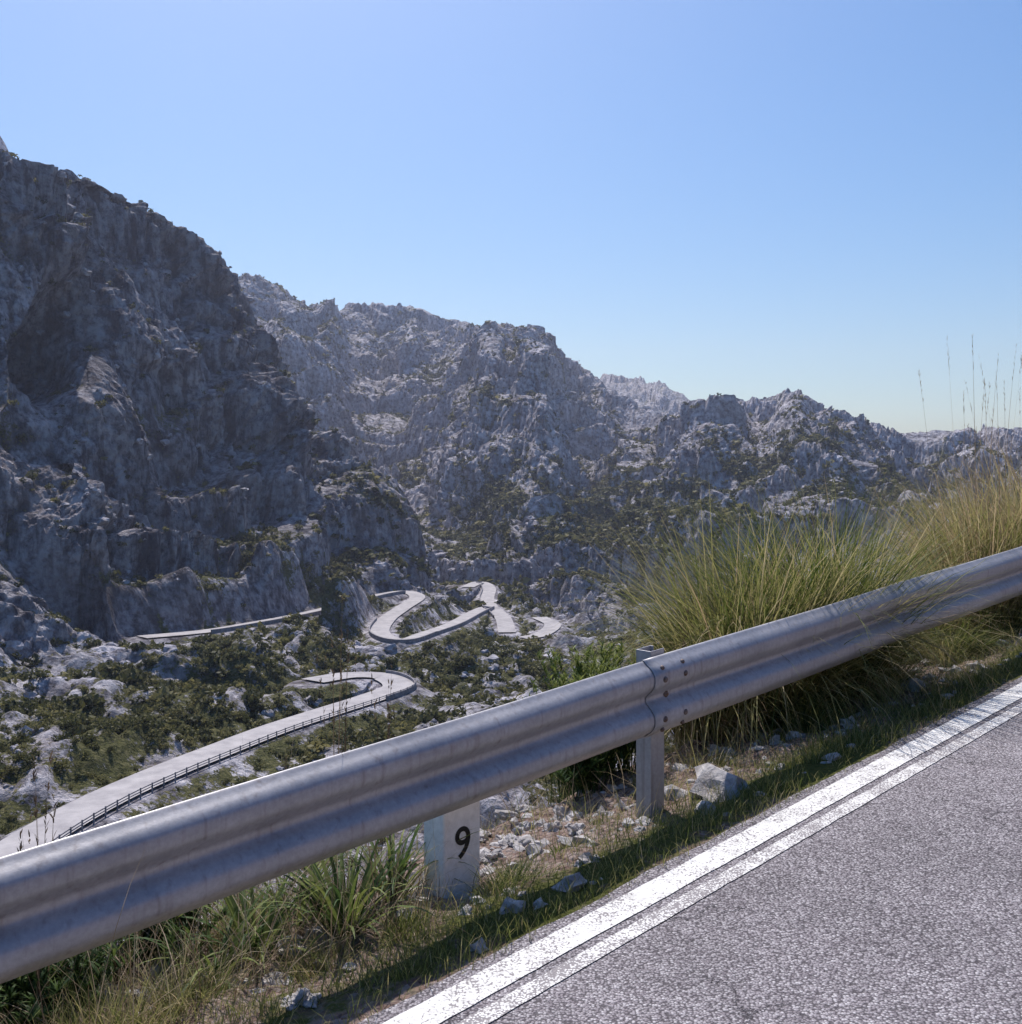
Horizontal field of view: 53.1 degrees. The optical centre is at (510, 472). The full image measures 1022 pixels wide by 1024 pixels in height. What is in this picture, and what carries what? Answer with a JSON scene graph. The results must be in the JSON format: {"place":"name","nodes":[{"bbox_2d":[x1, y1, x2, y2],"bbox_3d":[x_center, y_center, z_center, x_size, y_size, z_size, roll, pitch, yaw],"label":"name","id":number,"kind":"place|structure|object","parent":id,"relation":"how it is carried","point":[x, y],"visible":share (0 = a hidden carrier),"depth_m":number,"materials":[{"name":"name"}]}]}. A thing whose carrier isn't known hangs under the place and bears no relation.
{"place":"outdoors","nodes":[
{"label":"outdoors","id":0,"kind":"place"},
{"bbox_2d":[0,672,413,856],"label":"mountain road","id":1,"kind":"structure","parent":0,"point":[71,814],"depth_m":127.45,"materials":[{"name":"grey asphalt"}]},
{"bbox_2d":[47,678,415,842],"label":"roadside barrier","id":2,"kind":"object","parent":1,"relation":"on","point":[151,787],"visible":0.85,"depth_m":126.84,"materials":[{"name":"metal"}]},
{"bbox_2d":[139,591,515,638],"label":"mountain road","id":3,"kind":"structure","parent":0,"point":[381,625],"depth_m":288.52,"materials":[{"name":"grey asphalt"}]},
{"bbox_2d":[462,582,498,607],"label":"mountain road","id":4,"kind":"structure","parent":0,"point":[488,593],"depth_m":361.68,"materials":[{"name":"grey asphalt"}]},
{"bbox_2d":[0,136,1021,990],"bbox_3d":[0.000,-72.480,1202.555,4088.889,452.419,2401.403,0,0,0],"label":"mountain terrain","id":5,"kind":"structure","parent":0,"point":[72,580],"depth_m":323.20,"materials":[{"name":"stone"}]},
{"bbox_2d":[211,590,405,633],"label":"retaining wall","id":6,"kind":"structure","parent":5,"relation":"on","point":[226,629],"depth_m":263.70,"materials":[{"name":"stone"}]},
{"bbox_2d":[0,697,667,957],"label":"maquis shrubs","id":7,"kind":"object","parent":5,"relation":"on","point":[20,739],"visible":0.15,"depth_m":137.05,"materials":[{"name":"green plant"}]},
{"bbox_2d":[386,670,415,700],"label":"retaining wall","id":8,"kind":"structure","parent":5,"relation":"on","point":[403,692],"depth_m":182.75,"materials":[{"name":"stone"}]},
{"bbox_2d":[369,617,437,643],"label":"retaining wall","id":9,"kind":"structure","parent":5,"relation":"on","point":[402,641],"depth_m":252.39,"materials":[{"name":"stone"}]},
{"bbox_2d":[438,606,494,634],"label":"retaining wall","id":10,"kind":"structure","parent":5,"relation":"on","point":[489,609],"depth_m":292.35,"materials":[{"name":"stone"}]},
{"bbox_2d":[476,581,483,607],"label":"retaining wall","id":11,"kind":"structure","parent":5,"relation":"on","point":[479,582],"depth_m":363.16,"materials":[{"name":"stone"}]},
{"bbox_2d":[0,150,1013,770],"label":"maquis shrubs","id":12,"kind":"object","parent":5,"relation":"on","point":[164,694],"visible":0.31,"depth_m":198.23,"materials":[{"name":"green plant"}]},
{"bbox_2d":[0,151,1020,894],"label":"boulders","id":13,"kind":"object","parent":5,"relation":"on","point":[104,521],"visible":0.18,"depth_m":291.78,"materials":[{"name":"grey stone"}]},
{"bbox_2d":[195,273,1021,628],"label":"maquis shrubs","id":14,"kind":"object","parent":5,"relation":"on","point":[469,539],"visible":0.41,"depth_m":501.96,"materials":[{"name":"green plant"}]},
{"bbox_2d":[0,0,1021,433],"label":"sky","id":15,"kind":"structure","parent":0,"point":[745,199],"materials":[{"name":"blue"}]},
{"bbox_2d":[519,617,560,638],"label":"mountain road","id":16,"kind":"structure","parent":0,"point":[550,624],"depth_m":290.80,"materials":[{"name":"grey asphalt"}]},
{"bbox_2d":[71,635,1021,1023],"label":"roadside ground","id":17,"kind":"structure","parent":0,"point":[331,1007],"depth_m":4.64,"materials":[{"name":"soil"}]},
{"bbox_2d":[17,739,53,1020],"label":"dry stalk","id":18,"kind":"object","parent":17,"relation":"on","point":[35,812],"visible":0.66,"depth_m":3.55,"materials":[{"name":"brown plant"}]},
{"bbox_2d":[19,794,57,1003],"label":"dry stalk","id":19,"kind":"object","parent":17,"relation":"on","point":[52,840],"visible":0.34,"depth_m":3.56,"materials":[{"name":"brown plant"}]},
{"bbox_2d":[0,938,119,1023],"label":"green bush","id":20,"kind":"object","parent":17,"relation":"on","point":[30,998],"visible":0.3,"depth_m":3.63,"materials":[{"name":"green plant"}]},
{"bbox_2d":[0,939,148,1023],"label":"green bush","id":21,"kind":"object","parent":17,"relation":"on","point":[54,988],"visible":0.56,"depth_m":3.65,"materials":[{"name":"green plant"}]},
{"bbox_2d":[0,970,181,1023],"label":"grass tuft","id":22,"kind":"object","parent":17,"relation":"on","point":[79,1011],"visible":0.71,"depth_m":3.51,"materials":[{"name":"green plant"}]},
{"bbox_2d":[13,952,218,1023],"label":"grass tuft","id":23,"kind":"object","parent":17,"relation":"on","point":[119,1013],"visible":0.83,"depth_m":3.54,"materials":[{"name":"green plant"}]},
{"bbox_2d":[69,933,167,997],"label":"green bush","id":24,"kind":"object","parent":17,"relation":"on","point":[126,947],"visible":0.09,"depth_m":4.22,"materials":[{"name":"green plant"}]},
{"bbox_2d":[116,899,234,970],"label":"green bush","id":25,"kind":"object","parent":17,"relation":"on","point":[170,934],"visible":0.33,"depth_m":4.20,"materials":[{"name":"green plant"}]},
{"bbox_2d":[103,930,284,1023],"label":"grass tuft","id":26,"kind":"object","parent":17,"relation":"on","point":[203,987],"visible":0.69,"depth_m":3.73,"materials":[{"name":"green plant"}]},
{"bbox_2d":[120,881,288,989],"bbox_3d":[-1.144,1.843,3.986,0.650,0.338,0.653,0,0,29],"label":"asphodel plant","id":27,"kind":"object","parent":17,"relation":"on","point":[223,956],"visible":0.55,"depth_m":4.04,"materials":[{"name":"green plant"}]},
{"bbox_2d":[192,876,295,949],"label":"grass tuft","id":28,"kind":"object","parent":17,"relation":"on","point":[256,912],"visible":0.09,"depth_m":4.55,"materials":[{"name":"green plant"}]},
{"bbox_2d":[0,705,498,1023],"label":"dry stems","id":29,"kind":"object","parent":17,"relation":"on","point":[133,970],"visible":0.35,"depth_m":3.99,"materials":[{"name":"green plant"}]},
{"bbox_2d":[180,873,331,972],"bbox_3d":[-1.017,1.799,4.187,0.772,0.463,0.711,0,0,25],"label":"asphodel plant","id":30,"kind":"object","parent":17,"relation":"on","point":[230,901],"visible":0.56,"depth_m":4.24,"materials":[{"name":"green plant"}]},
{"bbox_2d":[284,755,287,901],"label":"dry stalk","id":31,"kind":"object","parent":17,"relation":"on","point":[285,766],"visible":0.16,"depth_m":4.60,"materials":[{"name":"brown plant"}]},
{"bbox_2d":[221,848,391,940],"bbox_3d":[-0.919,1.857,4.513,0.862,0.442,0.799,0,0,-31],"label":"asphodel plant","id":32,"kind":"object","parent":17,"relation":"on","point":[299,923],"visible":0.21,"depth_m":4.61,"materials":[{"name":"green plant"}]},
{"bbox_2d":[259,924,375,987],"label":"grass tuft","id":33,"kind":"object","parent":17,"relation":"on","point":[320,958],"visible":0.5,"depth_m":4.00,"materials":[{"name":"green plant"}]},
{"bbox_2d":[324,629,349,752],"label":"dry stalk","id":34,"kind":"object","parent":17,"relation":"on","point":[343,702],"visible":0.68,"depth_m":5.03,"materials":[{"name":"beige plant"}]},
{"bbox_2d":[316,586,361,870],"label":"dry stalk","id":35,"kind":"object","parent":17,"relation":"on","point":[332,682],"visible":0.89,"depth_m":4.90,"materials":[{"name":"brown plant"}]},
{"bbox_2d":[239,823,439,955],"bbox_3d":[-0.711,1.739,4.322,0.870,0.467,0.929,0,0,0],"label":"asphodel plant","id":36,"kind":"object","parent":17,"relation":"on","point":[353,879],"visible":0.6,"depth_m":4.32,"materials":[{"name":"green plant"}]},
{"bbox_2d":[371,654,394,852],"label":"dry stalk","id":37,"kind":"object","parent":17,"relation":"on","point":[388,736],"visible":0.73,"depth_m":5.00,"materials":[{"name":"brown plant"}]},
{"bbox_2d":[353,890,452,952],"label":"grass tuft","id":38,"kind":"object","parent":17,"relation":"on","point":[401,925],"visible":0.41,"depth_m":4.19,"materials":[{"name":"green plant"}]},
{"bbox_2d":[334,823,484,909],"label":"asphodel plant","id":39,"kind":"object","parent":17,"relation":"on","point":[403,862],"visible":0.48,"depth_m":4.60,"materials":[{"name":"green plant"}]},
{"bbox_2d":[424,801,479,898],"bbox_3d":[-0.268,1.750,4.659,0.218,0.600,0.153,0,0,-43],"label":"kilometre stone","id":40,"kind":"object","parent":17,"relation":"on","point":[464,821],"visible":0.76,"depth_m":4.59,"materials":[{"name":"white stone"}]},
{"bbox_2d":[201,732,760,1010],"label":"verge rocks","id":41,"kind":"object","parent":17,"relation":"on","point":[576,828],"visible":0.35,"depth_m":5.21,"materials":[{"name":"grey stone"}]},
{"bbox_2d":[0,546,1021,983],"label":"guardrail","id":42,"kind":"object","parent":17,"relation":"on","point":[62,898],"visible":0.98,"depth_m":4.13,"materials":[{"name":"metal"}]},
{"bbox_2d":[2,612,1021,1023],"bbox_3d":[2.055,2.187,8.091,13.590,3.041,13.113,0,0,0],"label":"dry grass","id":43,"kind":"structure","parent":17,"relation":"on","point":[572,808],"depth_m":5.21,"materials":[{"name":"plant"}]},
{"bbox_2d":[466,846,564,898],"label":"grass tuft","id":44,"kind":"object","parent":17,"relation":"on","point":[500,874],"visible":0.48,"depth_m":4.58,"materials":[{"name":"green plant"}]},
{"bbox_2d":[84,628,1021,1023],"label":"verge stones","id":45,"kind":"object","parent":17,"relation":"on","point":[708,772],"visible":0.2,"depth_m":5.20,"materials":[{"name":"grey stone"}]},
{"bbox_2d":[537,833,590,854],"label":"grass tuft","id":46,"kind":"object","parent":17,"relation":"on","point":[554,849],"visible":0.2,"depth_m":4.94,"materials":[{"name":"green plant"}]},
{"bbox_2d":[522,677,616,805],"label":"green bush","id":47,"kind":"object","parent":17,"relation":"on","point":[552,773],"visible":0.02,"depth_m":6.86,"materials":[{"name":"green plant"}]},
{"bbox_2d":[534,639,635,792],"bbox_3d":[0.634,1.553,6.405,0.970,0.991,0.812,0,0,0],"label":"green bush","id":48,"kind":"object","parent":17,"relation":"on","point":[604,665],"visible":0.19,"depth_m":6.45,"materials":[{"name":"green plant"}]},
{"bbox_2d":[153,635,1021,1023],"bbox_3d":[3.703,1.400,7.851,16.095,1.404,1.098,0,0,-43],"label":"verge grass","id":49,"kind":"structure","parent":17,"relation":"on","point":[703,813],"depth_m":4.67,"materials":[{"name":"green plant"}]},
{"bbox_2d":[555,746,630,801],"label":"green bush","id":50,"kind":"object","parent":17,"relation":"on","point":[586,768],"visible":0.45,"depth_m":5.96,"materials":[{"name":"green plant"}]},
{"bbox_2d":[576,807,637,830],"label":"grass tuft","id":51,"kind":"object","parent":17,"relation":"on","point":[603,819],"visible":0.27,"depth_m":5.27,"materials":[{"name":"green plant"}]},
{"bbox_2d":[604,740,635,780],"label":"green bush","id":52,"kind":"object","parent":17,"relation":"on","point":[631,746],"visible":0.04,"depth_m":6.22,"materials":[{"name":"green plant"}]},
{"bbox_2d":[624,773,690,795],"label":"grass tuft","id":53,"kind":"object","parent":17,"relation":"on","point":[672,783],"visible":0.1,"depth_m":5.71,"materials":[{"name":"green plant"}]},
{"bbox_2d":[680,559,695,745],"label":"dry stalk","id":54,"kind":"object","parent":17,"relation":"on","point":[684,616],"visible":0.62,"depth_m":6.89,"materials":[{"name":"beige plant"}]},
{"bbox_2d":[537,568,884,764],"bbox_3d":[1.425,1.462,7.191,2.555,1.606,2.535,0,0,0],"label":"grass tussock","id":55,"kind":"object","parent":17,"relation":"on","point":[724,723],"depth_m":6.85,"materials":[{"name":"green plant"}]},
{"bbox_2d":[689,740,751,767],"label":"grass tuft","id":56,"kind":"object","parent":17,"relation":"on","point":[719,762],"visible":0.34,"depth_m":6.23,"materials":[{"name":"green plant"}]},
{"bbox_2d":[526,486,996,770],"bbox_3d":[1.774,1.129,7.375,3.470,2.251,3.524,0,0,0],"label":"grass tussock","id":57,"kind":"object","parent":17,"relation":"on","point":[709,615],"depth_m":7.03,"materials":[{"name":"green plant"}]},
{"bbox_2d":[755,721,811,743],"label":"grass tuft","id":58,"kind":"object","parent":17,"relation":"on","point":[782,737],"visible":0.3,"depth_m":6.51,"materials":[{"name":"green plant"}]},
{"bbox_2d":[596,458,1021,725],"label":"grass tussock","id":59,"kind":"object","parent":17,"relation":"on","point":[864,582],"depth_m":7.30,"materials":[{"name":"green plant"}]},
{"bbox_2d":[736,667,881,737],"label":"grass tussock","id":60,"kind":"object","parent":17,"relation":"on","point":[801,709],"depth_m":6.93,"materials":[{"name":"green plant"}]},
{"bbox_2d":[761,686,864,732],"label":"grass tuft","id":61,"kind":"object","parent":17,"relation":"on","point":[808,720],"visible":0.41,"depth_m":6.70,"materials":[{"name":"green plant"}]},
{"bbox_2d":[810,477,836,605],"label":"grass stalks","id":62,"kind":"object","parent":17,"relation":"on","point":[812,534],"depth_m":7.44,"materials":[{"name":"beige plant"}]},
{"bbox_2d":[850,662,914,702],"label":"grass tuft","id":63,"kind":"object","parent":17,"relation":"on","point":[884,687],"visible":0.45,"depth_m":7.25,"materials":[{"name":"green plant"}]},
{"bbox_2d":[845,635,949,698],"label":"grass tussock","id":64,"kind":"object","parent":17,"relation":"on","point":[912,673],"depth_m":7.54,"materials":[{"name":"green plant"}]},
{"bbox_2d":[840,458,1021,639],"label":"grass tussock","id":65,"kind":"object","parent":17,"relation":"on","point":[974,555],"depth_m":9.41,"materials":[{"name":"green plant"}]},
{"bbox_2d":[851,437,1021,624],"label":"grass tussock","id":66,"kind":"object","parent":17,"relation":"on","point":[1006,506],"depth_m":9.80,"materials":[{"name":"green plant"}]},
{"bbox_2d":[853,554,1019,655],"bbox_3d":[3.632,1.296,9.227,1.951,1.218,2.064,0,0,-24],"label":"grass tussock","id":67,"kind":"object","parent":17,"relation":"on","point":[960,623],"depth_m":8.88,"materials":[{"name":"green plant"}]},
{"bbox_2d":[870,422,1021,573],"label":"grass tussock","id":68,"kind":"object","parent":17,"relation":"on","point":[1013,482],"depth_m":10.52,"materials":[{"name":"green plant"}]},
{"bbox_2d":[915,626,979,666],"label":"grass tuft","id":69,"kind":"object","parent":17,"relation":"on","point":[949,660],"visible":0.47,"depth_m":8.29,"materials":[{"name":"green plant"}]},
{"bbox_2d":[895,601,1021,663],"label":"grass tussock","id":70,"kind":"object","parent":17,"relation":"on","point":[977,646],"depth_m":8.42,"materials":[{"name":"green plant"}]},
{"bbox_2d":[918,336,1021,639],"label":"grass stalks","id":71,"kind":"object","parent":17,"relation":"on","point":[980,458],"depth_m":9.44,"materials":[{"name":"beige plant"}]},
{"bbox_2d":[957,599,1021,645],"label":"grass tussock","id":72,"kind":"object","parent":17,"relation":"on","point":[1000,624],"depth_m":9.06,"materials":[{"name":"green plant"}]},
{"bbox_2d":[357,676,1021,1023],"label":"road","id":73,"kind":"structure","parent":0,"point":[900,903],"depth_m":3.87,"materials":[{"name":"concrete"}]},
{"bbox_2d":[382,682,1021,1023],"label":"road edge line","id":74,"kind":"object","parent":73,"relation":"on","point":[442,1006],"visible":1,"depth_m":4.28,"materials":[{"name":"paint"}]},
{"bbox_2d":[457,703,1021,1023],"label":"road edge line","id":75,"kind":"object","parent":73,"relation":"on","point":[493,1011],"visible":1,"depth_m":4.22,"materials":[{"name":"paint"}]},
{"bbox_2d":[414,597,1020,850],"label":"dry stems","id":76,"kind":"object","parent":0,"point":[635,773],"visible":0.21,"depth_m":5.97,"materials":[{"name":"beige plant"}]}
]}

